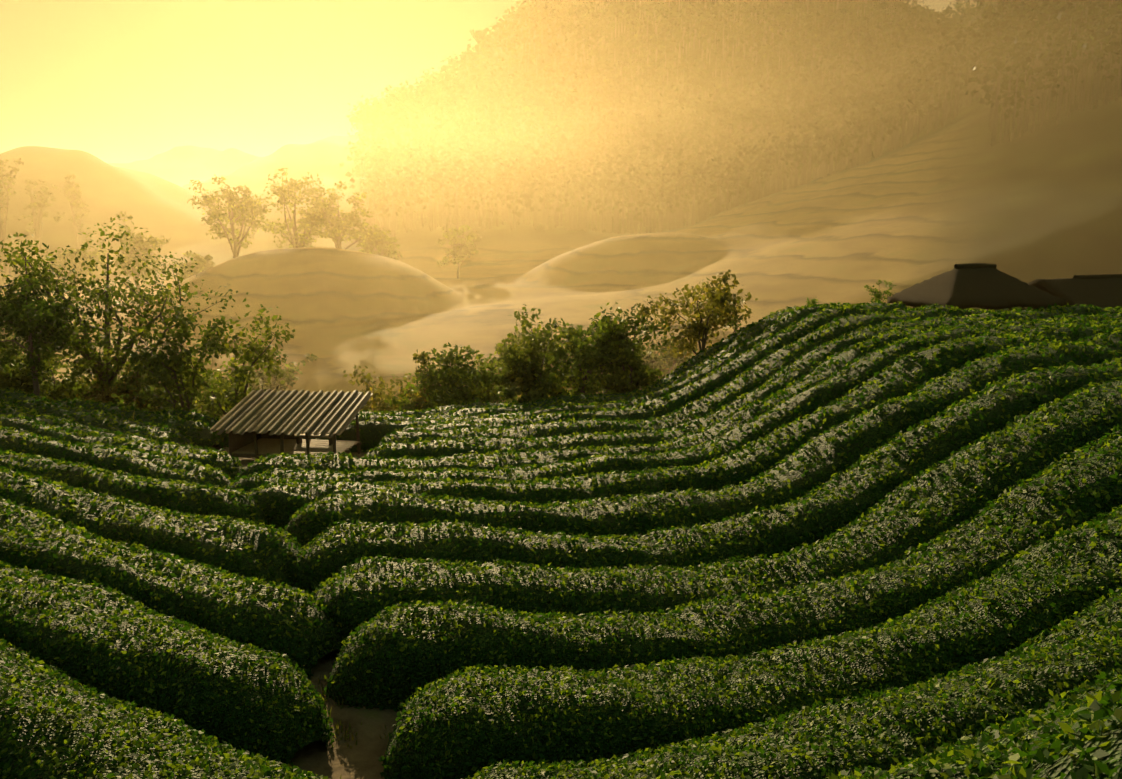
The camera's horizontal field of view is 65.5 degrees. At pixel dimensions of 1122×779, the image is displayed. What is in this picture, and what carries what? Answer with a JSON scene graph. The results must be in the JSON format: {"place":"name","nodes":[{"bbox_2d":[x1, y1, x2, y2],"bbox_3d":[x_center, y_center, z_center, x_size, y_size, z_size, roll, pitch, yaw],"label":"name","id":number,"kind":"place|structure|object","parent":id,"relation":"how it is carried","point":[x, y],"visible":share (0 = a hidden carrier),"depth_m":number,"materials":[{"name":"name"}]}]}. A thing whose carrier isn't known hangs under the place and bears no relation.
{"place":"outdoors","nodes":[
{"label":"outdoors","id":0,"kind":"place"},
{"bbox_2d":[0,0,1121,778],"bbox_3d":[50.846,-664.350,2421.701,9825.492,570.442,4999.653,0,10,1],"label":"ground","id":1,"kind":"structure","parent":0,"point":[354,760],"depth_m":167.78,"materials":[{"name":"brown soil"}]},
{"bbox_2d":[0,158,23,292],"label":"tree","id":2,"kind":"object","parent":1,"relation":"on","point":[7,272],"depth_m":224.27,"materials":[{"name":"orange plant"}]},
{"bbox_2d":[0,290,43,386],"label":"tree","id":3,"kind":"object","parent":1,"relation":"on","point":[5,371],"depth_m":39.38,"materials":[{"name":"green plant"}]},
{"bbox_2d":[0,331,62,358],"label":"tree","id":4,"kind":"object","parent":1,"relation":"on","point":[24,343],"depth_m":98.24,"materials":[{"name":"green plant"}]},
{"bbox_2d":[0,351,70,392],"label":"tree","id":5,"kind":"object","parent":1,"relation":"on","point":[57,367],"depth_m":43.01,"materials":[{"name":"green plant"}]},
{"bbox_2d":[13,179,60,286],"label":"tree","id":6,"kind":"object","parent":1,"relation":"on","point":[36,223],"depth_m":240.67,"materials":[{"name":"orange plant"}]},
{"bbox_2d":[0,344,93,400],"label":"bush","id":7,"kind":"object","parent":1,"relation":"on","point":[65,387],"depth_m":39.45,"materials":[{"name":"green plant"}]},
{"bbox_2d":[0,275,119,395],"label":"tree","id":8,"kind":"object","parent":1,"relation":"on","point":[42,312],"visible":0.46,"depth_m":36.58,"materials":[{"name":"green plant"}]},
{"bbox_2d":[26,377,94,399],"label":"bush","id":9,"kind":"object","parent":1,"relation":"on","point":[86,398],"depth_m":42.08,"materials":[{"name":"green plant"}]},
{"bbox_2d":[52,174,89,248],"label":"tree","id":10,"kind":"object","parent":1,"relation":"on","point":[76,204],"depth_m":257.02,"materials":[{"name":"orange plant"}]},
{"bbox_2d":[40,239,106,305],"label":"tree","id":11,"kind":"object","parent":1,"relation":"on","point":[67,253],"depth_m":189.38,"materials":[{"name":"green plant"}]},
{"bbox_2d":[43,370,190,406],"bbox_3d":[-21.313,1.014,42.653,6.487,4.236,4.585,0,10,1],"label":"bush","id":12,"kind":"object","parent":1,"relation":"on","point":[112,384],"depth_m":41.17,"materials":[{"name":"green plant"}]},
{"bbox_2d":[0,215,248,399],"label":"tree","id":13,"kind":"object","parent":1,"relation":"on","point":[91,358],"depth_m":39.86,"materials":[{"name":"green plant"}]},
{"bbox_2d":[74,355,184,409],"bbox_3d":[-21.950,0.844,43.426,7.344,5.343,5.448,0,10,1],"label":"bush","id":14,"kind":"object","parent":1,"relation":"on","point":[124,376],"depth_m":41.69,"materials":[{"name":"green plant"}]},
{"bbox_2d":[85,360,187,409],"bbox_3d":[-20.310,0.945,42.662,5.610,4.888,4.655,-7,12,-36],"label":"bush","id":15,"kind":"object","parent":1,"relation":"on","point":[109,396],"depth_m":40.97,"materials":[{"name":"green plant"}]},
{"bbox_2d":[109,210,169,307],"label":"tree","id":16,"kind":"object","parent":1,"relation":"on","point":[141,250],"depth_m":183.00,"materials":[{"name":"orange plant"}]},
{"bbox_2d":[100,360,225,414],"bbox_3d":[-19.377,0.897,42.946,5.519,5.176,5.777,0,10,1],"label":"bush","id":17,"kind":"object","parent":1,"relation":"on","point":[197,404],"depth_m":41.49,"materials":[{"name":"green plant"}]},
{"bbox_2d":[95,298,241,411],"bbox_3d":[-16.880,-0.884,38.368,5.407,6.356,6.395,0,10,1],"label":"tree","id":18,"kind":"object","parent":1,"relation":"on","point":[173,360],"visible":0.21,"depth_m":37.52,"materials":[{"name":"green plant"}]},
{"bbox_2d":[176,250,214,279],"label":"tree","id":19,"kind":"object","parent":1,"relation":"on","point":[198,266],"depth_m":190.96,"materials":[{"name":"green plant"}]},
{"bbox_2d":[155,370,251,419],"bbox_3d":[-18.181,1.376,44.576,4.881,5.810,4.696,-5,11,-25],"label":"bush","id":20,"kind":"object","parent":1,"relation":"on","point":[218,412],"depth_m":44.41,"materials":[{"name":"green plant"}]},
{"bbox_2d":[187,174,271,257],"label":"tree","id":21,"kind":"object","parent":1,"relation":"on","point":[239,205],"depth_m":178.36,"materials":[{"name":"orange plant"}]},
{"bbox_2d":[168,304,294,414],"bbox_3d":[-14.975,-0.661,39.253,6.188,6.436,5.182,0,10,1],"label":"tree","id":22,"kind":"object","parent":1,"relation":"on","point":[240,378],"depth_m":38.95,"materials":[{"name":"green plant"}]},
{"bbox_2d":[218,360,298,412],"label":"bush","id":23,"kind":"object","parent":1,"relation":"on","point":[259,379],"depth_m":93.70,"materials":[{"name":"green plant"}]},
{"bbox_2d":[232,353,317,391],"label":"bush","id":24,"kind":"object","parent":1,"relation":"on","point":[277,380],"depth_m":91.36,"materials":[{"name":"green plant"}]},
{"bbox_2d":[209,389,372,462],"bbox_3d":[-9.286,1.543,30.497,4.633,2.566,3.536,1,10,7],"label":"field hut","id":25,"kind":"object","parent":1,"relation":"on","point":[295,414],"visible":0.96,"depth_m":30.29,"materials":[{"name":"corrugated metal"},{"name":"wood"}]},
{"bbox_2d":[247,168,335,248],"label":"tree","id":26,"kind":"object","parent":1,"relation":"on","point":[295,198],"depth_m":183.14,"materials":[{"name":"orange plant"}]},
{"bbox_2d":[309,181,375,249],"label":"tree","id":27,"kind":"object","parent":1,"relation":"on","point":[338,239],"depth_m":183.27,"materials":[{"name":"orange plant"}]},
{"bbox_2d":[356,224,401,260],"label":"tree","id":28,"kind":"object","parent":1,"relation":"on","point":[377,242],"depth_m":191.95,"materials":[{"name":"orange plant"}]},
{"bbox_2d":[343,365,414,411],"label":"bush","id":29,"kind":"object","parent":1,"relation":"on","point":[368,403],"depth_m":45.43,"materials":[{"name":"green plant"}]},
{"bbox_2d":[356,352,441,411],"bbox_3d":[-7.941,0.891,44.850,5.520,6.109,4.706,0,10,1],"label":"bush","id":30,"kind":"object","parent":1,"relation":"on","point":[419,396],"depth_m":43.72,"materials":[{"name":"green plant"}]},
{"bbox_2d":[396,389,432,410],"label":"bush","id":31,"kind":"object","parent":1,"relation":"on","point":[412,397],"depth_m":44.31,"materials":[{"name":"green plant"}]},
{"bbox_2d":[399,387,489,410],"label":"bush","id":32,"kind":"object","parent":1,"relation":"on","point":[425,404],"depth_m":43.12,"materials":[{"name":"green plant"}]},
{"bbox_2d":[384,345,508,409],"bbox_3d":[-5.303,0.327,42.509,5.968,5.062,5.480,6,11,29],"label":"bush","id":33,"kind":"object","parent":1,"relation":"on","point":[430,387],"depth_m":41.30,"materials":[{"name":"green plant"}]},
{"bbox_2d":[437,225,481,277],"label":"tree","id":34,"kind":"object","parent":1,"relation":"on","point":[455,249],"depth_m":209.88,"materials":[{"name":"orange plant"}]},
{"bbox_2d":[5,306,919,778],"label":"grass tufts","id":35,"kind":"object","parent":1,"relation":"on","point":[345,736],"visible":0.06,"depth_m":10.76,"materials":[{"name":"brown plant"}]},
{"bbox_2d":[413,342,520,403],"bbox_3d":[-4.811,-0.006,42.169,6.984,4.676,4.896,8,12,37],"label":"bush","id":36,"kind":"object","parent":1,"relation":"on","point":[470,371],"depth_m":41.24,"materials":[{"name":"green plant"}]},
{"bbox_2d":[436,365,520,402],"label":"bush","id":37,"kind":"object","parent":1,"relation":"on","point":[498,397],"depth_m":44.26,"materials":[{"name":"green plant"}]},
{"bbox_2d":[470,29,493,64],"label":"tree","id":38,"kind":"object","parent":1,"relation":"on","point":[479,37],"depth_m":613.01,"materials":[{"name":"yellow plant"}]},
{"bbox_2d":[479,333,524,369],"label":"tree","id":39,"kind":"object","parent":1,"relation":"on","point":[496,346],"depth_m":101.63,"materials":[{"name":"green plant"}]},
{"bbox_2d":[496,331,556,369],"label":"tree","id":40,"kind":"object","parent":1,"relation":"on","point":[517,335],"depth_m":100.00,"materials":[{"name":"green plant"}]},
{"bbox_2d":[497,353,565,402],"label":"bush","id":41,"kind":"object","parent":1,"relation":"on","point":[540,391],"depth_m":38.61,"materials":[{"name":"green plant"}]},
{"bbox_2d":[492,304,597,394],"bbox_3d":[-0.759,-1.198,40.412,5.060,5.622,4.622,0,10,1],"label":"tree","id":42,"kind":"object","parent":1,"relation":"on","point":[514,349],"depth_m":39.17,"materials":[{"name":"green plant"}]},
{"bbox_2d":[516,376,573,399],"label":"bush","id":43,"kind":"object","parent":1,"relation":"on","point":[563,387],"depth_m":43.91,"materials":[{"name":"green plant"}]},
{"bbox_2d":[0,300,1121,778],"bbox_3d":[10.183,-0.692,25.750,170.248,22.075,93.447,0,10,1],"label":"tea bushes","id":44,"kind":"object","parent":1,"relation":"on","point":[1056,769],"visible":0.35,"depth_m":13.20,"materials":[{"name":"green plant"}]},
{"bbox_2d":[513,317,641,395],"bbox_3d":[0.628,-0.820,40.607,5.173,4.918,4.830,-8,13,-40],"label":"tree","id":45,"kind":"object","parent":1,"relation":"on","point":[563,352],"depth_m":40.23,"materials":[{"name":"green plant"}]},
{"bbox_2d":[538,316,641,395],"bbox_3d":[1.079,-0.867,40.253,5.434,4.969,5.756,0,10,1],"label":"tree","id":46,"kind":"object","parent":1,"relation":"on","point":[602,336],"depth_m":39.08,"materials":[{"name":"green plant"}]},
{"bbox_2d":[558,355,652,394],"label":"bush","id":47,"kind":"object","parent":1,"relation":"on","point":[608,384],"depth_m":43.52,"materials":[{"name":"green plant"}]},
{"bbox_2d":[585,302,677,391],"bbox_3d":[2.877,-1.399,40.640,4.501,5.242,5.576,-5,11,-27],"label":"tree","id":48,"kind":"object","parent":1,"relation":"on","point":[638,346],"visible":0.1,"depth_m":39.83,"materials":[{"name":"green plant"}]},
{"bbox_2d":[604,357,663,393],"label":"bush","id":49,"kind":"object","parent":1,"relation":"on","point":[641,380],"depth_m":40.65,"materials":[{"name":"green plant"}]},
{"bbox_2d":[638,336,697,379],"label":"bush","id":50,"kind":"object","parent":1,"relation":"on","point":[650,360],"depth_m":99.85,"materials":[{"name":"green plant"}]},
{"bbox_2d":[634,269,757,360],"bbox_3d":[6.222,-3.122,40.619,5.734,5.093,6.418,0,10,1],"label":"tree","id":51,"kind":"object","parent":1,"relation":"on","point":[696,330],"visible":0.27,"depth_m":39.97,"materials":[{"name":"green plant"}]},
{"bbox_2d":[715,300,742,332],"bbox_3d":[7.934,-3.021,41.586,1.444,2.863,1.622,0,10,1],"label":"tree","id":52,"kind":"object","parent":1,"relation":"on","point":[736,325],"depth_m":41.50,"materials":[{"name":"green plant"}]},
{"bbox_2d":[339,0,1121,236],"bbox_3d":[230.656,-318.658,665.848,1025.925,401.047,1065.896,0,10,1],"label":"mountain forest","id":53,"kind":"object","parent":1,"relation":"on","point":[1002,99],"depth_m":360.77,"materials":[{"name":"green plant"}]},
{"bbox_2d":[806,297,817,304],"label":"bush","id":54,"kind":"object","parent":1,"relation":"on","point":[814,301],"depth_m":42.09,"materials":[{"name":"green plant"}]},
{"bbox_2d":[864,280,895,302],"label":"bush","id":55,"kind":"object","parent":1,"relation":"on","point":[876,295],"depth_m":45.38,"materials":[{"name":"green plant"}]},
{"bbox_2d":[887,263,1065,315],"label":"roof","id":56,"kind":"structure","parent":1,"relation":"on","point":[951,287],"depth_m":35.59,"materials":[{"name":"brown wood"}]},
{"bbox_2d":[1021,274,1121,309],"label":"roof","id":57,"kind":"structure","parent":1,"relation":"on","point":[1088,289],"depth_m":37.76,"materials":[{"name":"brown wood"}]},
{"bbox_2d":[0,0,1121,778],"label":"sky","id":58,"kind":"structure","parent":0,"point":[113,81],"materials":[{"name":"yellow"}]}
]}

